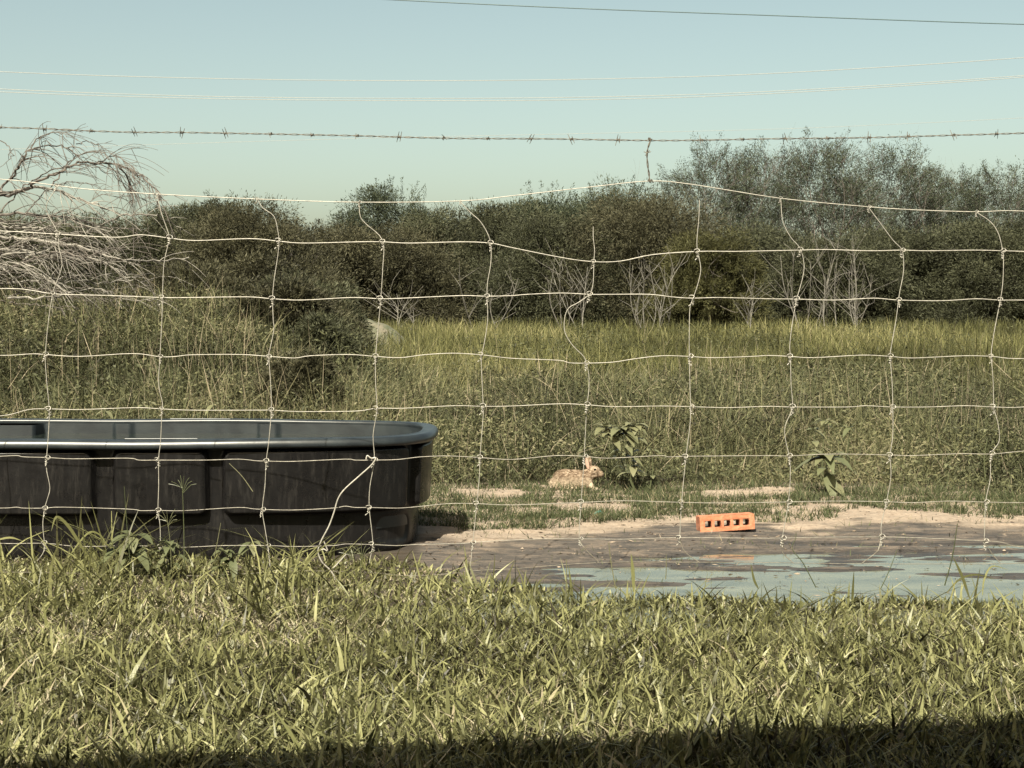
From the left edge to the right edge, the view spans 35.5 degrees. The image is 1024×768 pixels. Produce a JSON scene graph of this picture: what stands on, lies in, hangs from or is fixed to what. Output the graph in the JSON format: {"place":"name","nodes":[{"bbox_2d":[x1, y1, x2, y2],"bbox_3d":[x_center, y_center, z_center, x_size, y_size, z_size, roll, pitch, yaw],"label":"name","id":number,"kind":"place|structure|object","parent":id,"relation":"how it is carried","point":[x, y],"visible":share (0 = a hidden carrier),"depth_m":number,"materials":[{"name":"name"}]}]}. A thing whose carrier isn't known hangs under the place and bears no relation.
{"place":"outdoors","nodes":[
{"label":"outdoors","id":0,"kind":"place"},
{"bbox_2d":[0,341,1023,767],"bbox_3d":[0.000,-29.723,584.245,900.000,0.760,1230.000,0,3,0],"label":"ground","id":1,"kind":"structure","parent":0,"point":[940,531],"depth_m":6.55,"materials":[{"name":"soil"}]},
{"bbox_2d":[0,210,46,301],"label":"bush","id":2,"kind":"object","parent":1,"relation":"on","point":[17,259],"visible":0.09,"depth_m":60.13,"materials":[{"name":"green plant"}]},
{"bbox_2d":[0,206,90,300],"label":"bush","id":3,"kind":"object","parent":1,"relation":"on","point":[25,220],"visible":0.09,"depth_m":60.98,"materials":[{"name":"green plant"}]},
{"bbox_2d":[51,516,96,572],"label":"grass sprig","id":4,"kind":"object","parent":1,"relation":"on","point":[70,529],"depth_m":5.63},
{"bbox_2d":[29,206,140,301],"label":"bush","id":5,"kind":"object","parent":1,"relation":"on","point":[101,266],"visible":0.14,"depth_m":58.77,"materials":[{"name":"green plant"}]},
{"bbox_2d":[96,530,155,574],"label":"leafy weed","id":6,"kind":"object","parent":1,"relation":"on","point":[131,550],"visible":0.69,"depth_m":5.73,"materials":[{"name":"green plant"}]},
{"bbox_2d":[87,202,205,301],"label":"bush","id":7,"kind":"object","parent":1,"relation":"on","point":[153,229],"visible":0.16,"depth_m":53.79,"materials":[{"name":"green plant"}]},
{"bbox_2d":[149,537,189,581],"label":"leafy weed","id":8,"kind":"object","parent":1,"relation":"on","point":[167,548],"visible":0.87,"depth_m":5.70,"materials":[{"name":"green plant"}]},
{"bbox_2d":[110,252,264,306],"bbox_3d":[-4.186,-1.187,20.916,2.413,1.154,1.960,0,3,0],"label":"bush","id":9,"kind":"object","parent":1,"relation":"on","point":[218,276],"visible":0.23,"depth_m":20.62,"materials":[{"name":"green plant"}]},
{"bbox_2d":[170,190,254,237],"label":"bush","id":10,"kind":"object","parent":1,"relation":"on","point":[193,209],"visible":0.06,"depth_m":57.07,"materials":[{"name":"green plant"}]},
{"bbox_2d":[0,418,437,559],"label":"stock tank","id":11,"kind":"object","parent":1,"relation":"on","point":[292,489],"visible":0.99,"depth_m":6.18,"materials":[{"name":"plastic"}]},
{"bbox_2d":[0,433,375,438],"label":"water","id":12,"kind":"structure","parent":11,"relation":"in","point":[124,436],"depth_m":7.04,"materials":[{"name":"black liquid"}]},
{"bbox_2d":[207,546,244,580],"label":"leafy weed","id":13,"kind":"object","parent":1,"relation":"on","point":[232,562],"visible":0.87,"depth_m":5.73,"materials":[{"name":"green plant"}]},
{"bbox_2d":[233,541,266,570],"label":"leafy weed","id":14,"kind":"object","parent":1,"relation":"on","point":[242,549],"visible":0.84,"depth_m":5.76,"materials":[{"name":"green plant"}]},
{"bbox_2d":[155,188,366,312],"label":"bush","id":15,"kind":"object","parent":1,"relation":"on","point":[253,226],"visible":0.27,"depth_m":42.87,"materials":[{"name":"green leaf"},{"name":"bark"}]},
{"bbox_2d":[202,246,321,285],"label":"bush","id":16,"kind":"object","parent":1,"relation":"on","point":[253,264],"visible":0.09,"depth_m":21.38,"materials":[{"name":"green plant"}]},
{"bbox_2d":[219,271,362,347],"bbox_3d":[-1.953,-0.593,13.633,1.344,0.767,1.052,0,3,0],"label":"bush","id":17,"kind":"object","parent":1,"relation":"on","point":[295,289],"visible":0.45,"depth_m":13.33,"materials":[{"name":"green leaf"},{"name":"bark"}]},
{"bbox_2d":[226,334,369,418],"bbox_3d":[-1.409,-0.012,10.637,0.951,0.660,0.692,0,3,0],"label":"bush","id":18,"kind":"object","parent":1,"relation":"on","point":[312,363],"visible":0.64,"depth_m":10.43,"materials":[{"name":"green leaf"},{"name":"bark"}]},
{"bbox_2d":[249,262,387,358],"bbox_3d":[-2.658,-0.833,19.967,2.174,1.412,1.790,0,3,0],"label":"bush","id":19,"kind":"object","parent":1,"relation":"on","point":[340,293],"visible":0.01,"depth_m":19.94,"materials":[{"name":"green plant"}]},
{"bbox_2d":[272,301,379,375],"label":"bush","id":20,"kind":"object","parent":1,"relation":"on","point":[314,321],"visible":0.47,"depth_m":12.44,"materials":[{"name":"green plant"}]},
{"bbox_2d":[310,281,371,353],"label":"bush","id":21,"kind":"object","parent":1,"relation":"on","point":[360,324],"visible":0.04,"depth_m":18.85,"materials":[{"name":"green plant"}]},
{"bbox_2d":[282,218,401,322],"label":"bush","id":22,"kind":"object","parent":1,"relation":"on","point":[353,267],"visible":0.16,"depth_m":48.81,"materials":[{"name":"green plant"}]},
{"bbox_2d":[367,319,403,349],"bbox_3d":[-2.308,-0.657,26.001,1.900,0.819,1.600,0,3,0],"label":"soil mound","id":23,"kind":"object","parent":1,"relation":"on","point":[380,330],"visible":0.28,"depth_m":25.74,"materials":[{"name":"soil"}]},
{"bbox_2d":[356,271,421,327],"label":"dead shrub","id":24,"kind":"object","parent":1,"relation":"on","point":[403,306],"visible":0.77,"depth_m":40.17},
{"bbox_2d":[326,175,462,275],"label":"bush","id":25,"kind":"object","parent":1,"relation":"on","point":[376,196],"visible":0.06,"depth_m":56.72,"materials":[{"name":"green plant"}]},
{"bbox_2d":[311,212,485,326],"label":"bush","id":26,"kind":"object","parent":1,"relation":"on","point":[417,264],"visible":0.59,"depth_m":48.69,"materials":[{"name":"green plant"}]},
{"bbox_2d":[390,202,500,315],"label":"bush","id":27,"kind":"object","parent":1,"relation":"on","point":[437,218],"visible":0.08,"depth_m":52.67,"materials":[{"name":"green plant"}]},
{"bbox_2d":[452,264,525,329],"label":"dead shrub","id":28,"kind":"object","parent":1,"relation":"on","point":[491,297],"visible":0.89,"depth_m":41.77,"materials":[{"name":"wood"}]},
{"bbox_2d":[434,195,573,326],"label":"bush","id":29,"kind":"object","parent":1,"relation":"on","point":[496,223],"visible":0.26,"depth_m":51.33,"materials":[{"name":"green plant"}]},
{"bbox_2d":[0,494,1023,767],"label":"lawn grass","id":30,"kind":"structure","parent":1,"relation":"on","point":[174,672],"depth_m":4.13,"materials":[{"name":"plant"}]},
{"bbox_2d":[0,259,1023,495],"bbox_3d":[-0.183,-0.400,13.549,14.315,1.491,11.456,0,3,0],"label":"weeds","id":31,"kind":"object","parent":1,"relation":"on","point":[514,431],"visible":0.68,"depth_m":10.46,"materials":[{"name":"green plant"}]},
{"bbox_2d":[0,272,76,309],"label":"dead branch","id":32,"kind":"object","parent":31,"relation":"on","point":[35,281],"visible":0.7,"depth_m":13.40,"materials":[{"name":"grey wood"}]},
{"bbox_2d":[0,264,72,305],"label":"dead branch","id":33,"kind":"object","parent":32,"relation":"on","point":[54,283],"visible":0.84,"depth_m":13.30,"materials":[{"name":"grey wood"}]},
{"bbox_2d":[0,254,112,305],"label":"dead branch","id":34,"kind":"object","parent":32,"relation":"on","point":[54,268],"visible":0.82,"depth_m":13.22,"materials":[{"name":"grey wood"}]},
{"bbox_2d":[1,236,154,284],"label":"dead branch","id":35,"kind":"object","parent":34,"relation":"on","point":[12,253],"visible":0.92,"depth_m":13.04,"materials":[{"name":"grey wood"}]},
{"bbox_2d":[0,231,163,310],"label":"dead branch","id":36,"kind":"object","parent":35,"relation":"on","point":[91,251],"visible":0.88,"depth_m":13.10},
{"bbox_2d":[0,235,207,288],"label":"dead branch","id":37,"kind":"object","parent":36,"relation":"on","point":[69,245],"visible":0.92,"depth_m":13.49,"materials":[{"name":"grey wood"}]},
{"bbox_2d":[0,261,98,318],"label":"dead branch","id":38,"kind":"object","parent":31,"relation":"on","point":[4,263],"visible":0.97,"depth_m":12.35,"materials":[{"name":"grey wood"}]},
{"bbox_2d":[11,240,140,281],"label":"dead branch","id":39,"kind":"object","parent":38,"relation":"on","point":[81,256],"visible":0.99,"depth_m":12.39,"materials":[{"name":"wood"}]},
{"bbox_2d":[0,255,105,306],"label":"dead branch","id":40,"kind":"object","parent":31,"relation":"on","point":[52,268],"visible":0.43,"depth_m":13.71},
{"bbox_2d":[7,249,119,290],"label":"dead branch","id":41,"kind":"object","parent":40,"relation":"on","point":[64,254],"visible":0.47,"depth_m":13.89,"materials":[{"name":"grey wood"}]},
{"bbox_2d":[0,223,99,274],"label":"dead branch","id":42,"kind":"object","parent":41,"relation":"on","point":[44,237],"visible":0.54,"depth_m":13.73,"materials":[{"name":"grey wood"}]},
{"bbox_2d":[0,225,129,250],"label":"dead branch","id":43,"kind":"object","parent":42,"relation":"on","point":[23,227],"visible":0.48,"depth_m":13.86,"materials":[{"name":"grey wood"}]},
{"bbox_2d":[0,204,150,268],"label":"dead branch","id":44,"kind":"object","parent":43,"relation":"on","point":[22,213],"visible":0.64,"depth_m":13.93,"materials":[{"name":"wood"}]},
{"bbox_2d":[3,211,158,263],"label":"dead branch","id":45,"kind":"object","parent":44,"relation":"on","point":[81,222],"visible":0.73,"depth_m":13.93,"materials":[{"name":"grey wood"}]},
{"bbox_2d":[12,182,184,230],"bbox_3d":[-3.656,-1.510,13.779,1.629,0.424,0.692,0,3,0],"label":"dead branch","id":46,"kind":"object","parent":44,"relation":"on","point":[91,200],"visible":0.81,"depth_m":13.66,"materials":[{"name":"grey wood"}]},
{"bbox_2d":[0,272,138,310],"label":"dead branch","id":47,"kind":"object","parent":31,"relation":"on","point":[77,296],"visible":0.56,"depth_m":13.30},
{"bbox_2d":[0,283,172,319],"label":"dead branch","id":48,"kind":"object","parent":47,"relation":"on","point":[81,292],"visible":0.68,"depth_m":13.35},
{"bbox_2d":[7,288,179,313],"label":"dead branch","id":49,"kind":"object","parent":47,"relation":"on","point":[69,292],"visible":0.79,"depth_m":12.91,"materials":[{"name":"grey wood"}]},
{"bbox_2d":[0,257,158,304],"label":"dead branch","id":50,"kind":"object","parent":31,"relation":"on","point":[60,278],"visible":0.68,"depth_m":13.83,"materials":[{"name":"grey wood"}]},
{"bbox_2d":[0,253,125,292],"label":"dead branch","id":51,"kind":"object","parent":50,"relation":"on","point":[26,257],"visible":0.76,"depth_m":13.67,"materials":[{"name":"grey wood"}]},
{"bbox_2d":[12,253,150,306],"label":"dead branch","id":52,"kind":"object","parent":50,"relation":"on","point":[83,274],"visible":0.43,"depth_m":13.93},
{"bbox_2d":[19,241,154,295],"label":"dead branch","id":53,"kind":"object","parent":52,"relation":"on","point":[89,245],"visible":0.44,"depth_m":14.21,"materials":[{"name":"grey wood"}]},
{"bbox_2d":[5,272,198,297],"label":"dead branch","id":54,"kind":"object","parent":50,"relation":"on","point":[89,287],"visible":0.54,"depth_m":14.01,"materials":[{"name":"grey wood"}]},
{"bbox_2d":[1,253,168,308],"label":"dead branch","id":55,"kind":"object","parent":31,"relation":"on","point":[34,264],"visible":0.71,"depth_m":13.58,"materials":[{"name":"grey wood"}]},
{"bbox_2d":[12,231,173,295],"bbox_3d":[-3.529,-1.003,13.442,1.285,0.580,0.501,0,3,0],"label":"dead branch","id":56,"kind":"object","parent":55,"relation":"on","point":[90,257],"visible":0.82,"depth_m":13.52,"materials":[{"name":"wood"}]},
{"bbox_2d":[39,200,195,270],"bbox_3d":[-3.379,-1.262,13.662,1.300,0.570,0.762,0,3,0],"label":"dead branch","id":57,"kind":"object","parent":56,"relation":"on","point":[133,214],"visible":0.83,"depth_m":13.59,"materials":[{"name":"grey wood"}]},
{"bbox_2d":[0,179,1023,575],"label":"woven wire fence","id":58,"kind":"object","parent":1,"relation":"on","point":[478,457],"visible":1,"depth_m":5.70,"materials":[{"name":"metal"}]},
{"bbox_2d":[317,455,375,575],"bbox_3d":[-0.589,0.498,5.709,0.213,0.490,0.015,0,3,0],"label":"loose wire","id":59,"kind":"object","parent":58,"relation":"attached to","point":[374,458],"visible":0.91,"depth_m":5.71,"materials":[{"name":"metal"}]},
{"bbox_2d":[645,137,653,182],"bbox_3d":[0.485,-0.792,5.665,0.037,0.161,0.018,0,3,0],"label":"wire tie","id":60,"kind":"object","parent":58,"relation":"attached to","point":[647,151],"visible":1,"depth_m":5.66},
{"bbox_2d":[0,123,1023,145],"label":"barbed wire","id":61,"kind":"object","parent":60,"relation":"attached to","point":[529,138],"visible":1,"depth_m":5.66,"materials":[{"name":"metal"}]},
{"bbox_2d":[2,263,1023,448],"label":"leafy patches","id":62,"kind":"object","parent":1,"relation":"on","point":[923,380],"visible":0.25,"depth_m":12.85,"materials":[{"name":"green plant"}]},
{"bbox_2d":[500,179,593,254],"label":"bush","id":63,"kind":"object","parent":1,"relation":"on","point":[553,204],"visible":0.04,"depth_m":59.90,"materials":[{"name":"green plant"}]},
{"bbox_2d":[522,249,593,328],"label":"dead shrub","id":64,"kind":"object","parent":1,"relation":"on","point":[580,291],"visible":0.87,"depth_m":41.85,"materials":[{"name":"wood"}]},
{"bbox_2d":[466,210,658,333],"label":"bush","id":65,"kind":"object","parent":1,"relation":"on","point":[534,238],"visible":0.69,"depth_m":48.61,"materials":[{"name":"green plant"}]},
{"bbox_2d":[548,457,603,489],"bbox_3d":[0.334,0.471,8.399,0.295,0.189,0.103,0,3,6],"label":"rabbit","id":66,"kind":"object","parent":1,"relation":"on","point":[588,476],"visible":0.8,"depth_m":8.37},
{"bbox_2d":[590,422,647,490],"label":"leafy weed","id":67,"kind":"object","parent":1,"relation":"on","point":[631,437],"visible":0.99,"depth_m":8.27,"materials":[{"name":"green plant"}]},
{"bbox_2d":[564,173,681,245],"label":"bush","id":68,"kind":"object","parent":1,"relation":"on","point":[610,196],"visible":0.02,"depth_m":61.07,"materials":[{"name":"green plant"}]},
{"bbox_2d":[521,183,771,327],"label":"bush","id":69,"kind":"object","parent":1,"relation":"on","point":[650,229],"visible":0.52,"depth_m":48.44,"materials":[{"name":"green plant"}]},
{"bbox_2d":[618,247,691,330],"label":"dead shrub","id":70,"kind":"object","parent":1,"relation":"on","point":[650,272],"visible":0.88,"depth_m":41.85,"materials":[{"name":"wood"}]},
{"bbox_2d":[327,545,1023,643],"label":"puddle","id":71,"kind":"object","parent":1,"relation":"on","point":[865,581],"visible":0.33,"depth_m":5.78,"materials":[{"name":"liquid"}]},
{"bbox_2d":[629,222,778,328],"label":"bush","id":72,"kind":"object","parent":1,"relation":"on","point":[721,309],"visible":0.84,"depth_m":46.33,"materials":[{"name":"green plant"}]},
{"bbox_2d":[598,129,833,241],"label":"mesquite tree","id":73,"kind":"object","parent":1,"relation":"on","point":[700,178],"visible":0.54,"depth_m":75.06,"materials":[{"name":"green plant"}]},
{"bbox_2d":[418,476,1023,587],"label":"short turf","id":74,"kind":"structure","parent":1,"relation":"on","point":[658,493],"depth_m":7.77,"materials":[{"name":"plant"}]},
{"bbox_2d":[423,487,1023,605],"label":"litter bits","id":75,"kind":"object","parent":1,"relation":"on","point":[730,550],"visible":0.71,"depth_m":6.45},
{"bbox_2d":[425,487,1022,590],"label":"clods","id":76,"kind":"object","parent":1,"relation":"on","point":[522,548],"visible":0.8,"depth_m":6.62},
{"bbox_2d":[696,512,754,531],"bbox_3d":[0.920,0.598,6.908,0.237,0.071,0.102,-3,-1,-3],"label":"brick","id":77,"kind":"object","parent":1,"relation":"on","point":[729,518],"visible":1,"depth_m":6.86,"materials":[{"name":"brick"}]},
{"bbox_2d":[733,275,771,327],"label":"dead shrub","id":78,"kind":"object","parent":1,"relation":"on","point":[750,313],"visible":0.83,"depth_m":43.15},
{"bbox_2d":[687,136,844,245],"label":"mesquite tree","id":79,"kind":"object","parent":1,"relation":"on","point":[752,158],"visible":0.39,"depth_m":76.64,"materials":[{"name":"green plant"}]},
{"bbox_2d":[719,217,822,324],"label":"bush","id":80,"kind":"object","parent":1,"relation":"on","point":[767,239],"visible":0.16,"depth_m":50.66,"materials":[{"name":"green plant"}]},
{"bbox_2d":[805,418,837,481],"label":"leafy weed","id":81,"kind":"object","parent":1,"relation":"on","point":[815,443],"visible":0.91,"depth_m":8.52,"materials":[{"name":"green plant"}]},
{"bbox_2d":[791,449,854,497],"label":"leafy weed","id":82,"kind":"object","parent":1,"relation":"on","point":[832,485],"visible":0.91,"depth_m":8.10,"materials":[{"name":"green plant"}]},
{"bbox_2d":[750,127,896,247],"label":"mesquite tree","id":83,"kind":"object","parent":1,"relation":"on","point":[824,187],"visible":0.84,"depth_m":73.04,"materials":[{"name":"green plant"}]},
{"bbox_2d":[755,229,895,330],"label":"dead shrub","id":84,"kind":"object","parent":1,"relation":"on","point":[827,287],"visible":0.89,"depth_m":42.91,"materials":[{"name":"wood"}]},
{"bbox_2d":[756,229,917,326],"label":"bush","id":85,"kind":"object","parent":1,"relation":"on","point":[872,270],"visible":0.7,"depth_m":48.89,"materials":[{"name":"green plant"}]},
{"bbox_2d":[805,217,964,327],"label":"bush","id":86,"kind":"object","parent":1,"relation":"on","point":[882,240],"visible":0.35,"depth_m":49.75,"materials":[{"name":"green plant"}]},
{"bbox_2d":[823,131,965,241],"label":"mesquite tree","id":87,"kind":"object","parent":1,"relation":"on","point":[912,170],"visible":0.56,"depth_m":75.68,"materials":[{"name":"green plant"}]},
{"bbox_2d":[883,155,1004,239],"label":"mesquite tree","id":88,"kind":"object","parent":1,"relation":"on","point":[940,187],"visible":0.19,"depth_m":78.60,"materials":[{"name":"green plant"}]},
{"bbox_2d":[876,218,1023,326],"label":"bush","id":89,"kind":"object","parent":1,"relation":"on","point":[946,235],"visible":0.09,"depth_m":50.39,"materials":[{"name":"green plant"}]},
{"bbox_2d":[909,212,1023,329],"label":"bush","id":90,"kind":"object","parent":1,"relation":"on","point":[977,279],"visible":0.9,"depth_m":48.85,"materials":[{"name":"green plant"}]},
{"bbox_2d":[929,155,1023,237],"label":"mesquite tree","id":91,"kind":"object","parent":1,"relation":"on","point":[989,195],"visible":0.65,"depth_m":75.27,"materials":[{"name":"green plant"}]},
{"bbox_2d":[0,57,1023,80],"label":"power line","id":92,"kind":"object","parent":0,"point":[506,80],"visible":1,"depth_m":89.22,"materials":[{"name":"grey"}]},
{"bbox_2d":[0,0,1023,258],"label":"sky","id":93,"kind":"structure","parent":0,"point":[303,43],"materials":[{"name":"blue"}]},
{"bbox_2d":[6,75,1023,98],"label":"power line","id":94,"kind":"object","parent":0,"point":[542,97],"visible":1,"depth_m":89.27,"materials":[{"name":"grey"}]},
{"bbox_2d":[9,77,1022,100],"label":"power line","id":95,"kind":"object","parent":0,"point":[507,100],"visible":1,"depth_m":89.28,"materials":[{"name":"grey"}]},
{"bbox_2d":[12,298,1023,414],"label":"meadow grass","id":96,"kind":"structure","parent":0,"point":[443,333],"depth_m":23.38,"materials":[{"name":"plant"}]},
{"bbox_2d":[397,0,1023,24],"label":"power line","id":97,"kind":"object","parent":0,"point":[710,13],"visible":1,"depth_m":79.14,"materials":[{"name":"grey"}]},
{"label":"dead branch","id":98,"kind":"object","parent":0,"visible":0},
{"bbox_2d":[1,205,42,282],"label":"dead branch","id":99,"kind":"object","parent":98,"relation":"on","point":[10,248],"visible":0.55,"depth_m":13.79,"materials":[{"name":"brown wood"}]},
{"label":"dead branch","id":100,"kind":"object","parent":99,"relation":"on","visible":0},
{"bbox_2d":[0,223,106,267],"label":"dead branch","id":101,"kind":"object","parent":100,"relation":"on","point":[71,233],"visible":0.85,"depth_m":13.20,"materials":[{"name":"grey wood"}]},
{"bbox_2d":[0,214,121,262],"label":"dead branch","id":102,"kind":"object","parent":101,"relation":"on","point":[63,220],"visible":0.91,"depth_m":13.36,"materials":[{"name":"grey wood"}]},
{"bbox_2d":[0,207,119,243],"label":"dead branch","id":103,"kind":"object","parent":102,"relation":"on","point":[49,221],"visible":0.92,"depth_m":13.56,"materials":[{"name":"grey wood"}]},
{"bbox_2d":[0,185,142,241],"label":"dead branch","id":104,"kind":"object","parent":103,"relation":"on","point":[68,195],"visible":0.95,"depth_m":13.32,"materials":[{"name":"grey wood"}]},
{"bbox_2d":[0,144,175,248],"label":"dead branch","id":105,"kind":"object","parent":104,"relation":"on","point":[132,208],"visible":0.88,"depth_m":13.63,"materials":[{"name":"wood"}]},
{"bbox_2d":[0,121,96,206],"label":"dead branch","id":106,"kind":"object","parent":105,"relation":"on","point":[23,159],"visible":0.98,"depth_m":13.61,"materials":[{"name":"wood"}]},
{"bbox_2d":[0,148,177,251],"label":"dead branch","id":107,"kind":"object","parent":105,"relation":"on","point":[63,167],"visible":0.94,"depth_m":13.50,"materials":[{"name":"wood"}]},
{"bbox_2d":[51,124,159,201],"bbox_3d":[-3.370,-1.860,13.570,1.000,0.681,0.526,1,3,25],"label":"dead branch","id":108,"kind":"object","parent":105,"relation":"on","point":[104,152],"visible":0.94,"depth_m":13.59,"materials":[{"name":"wood"}]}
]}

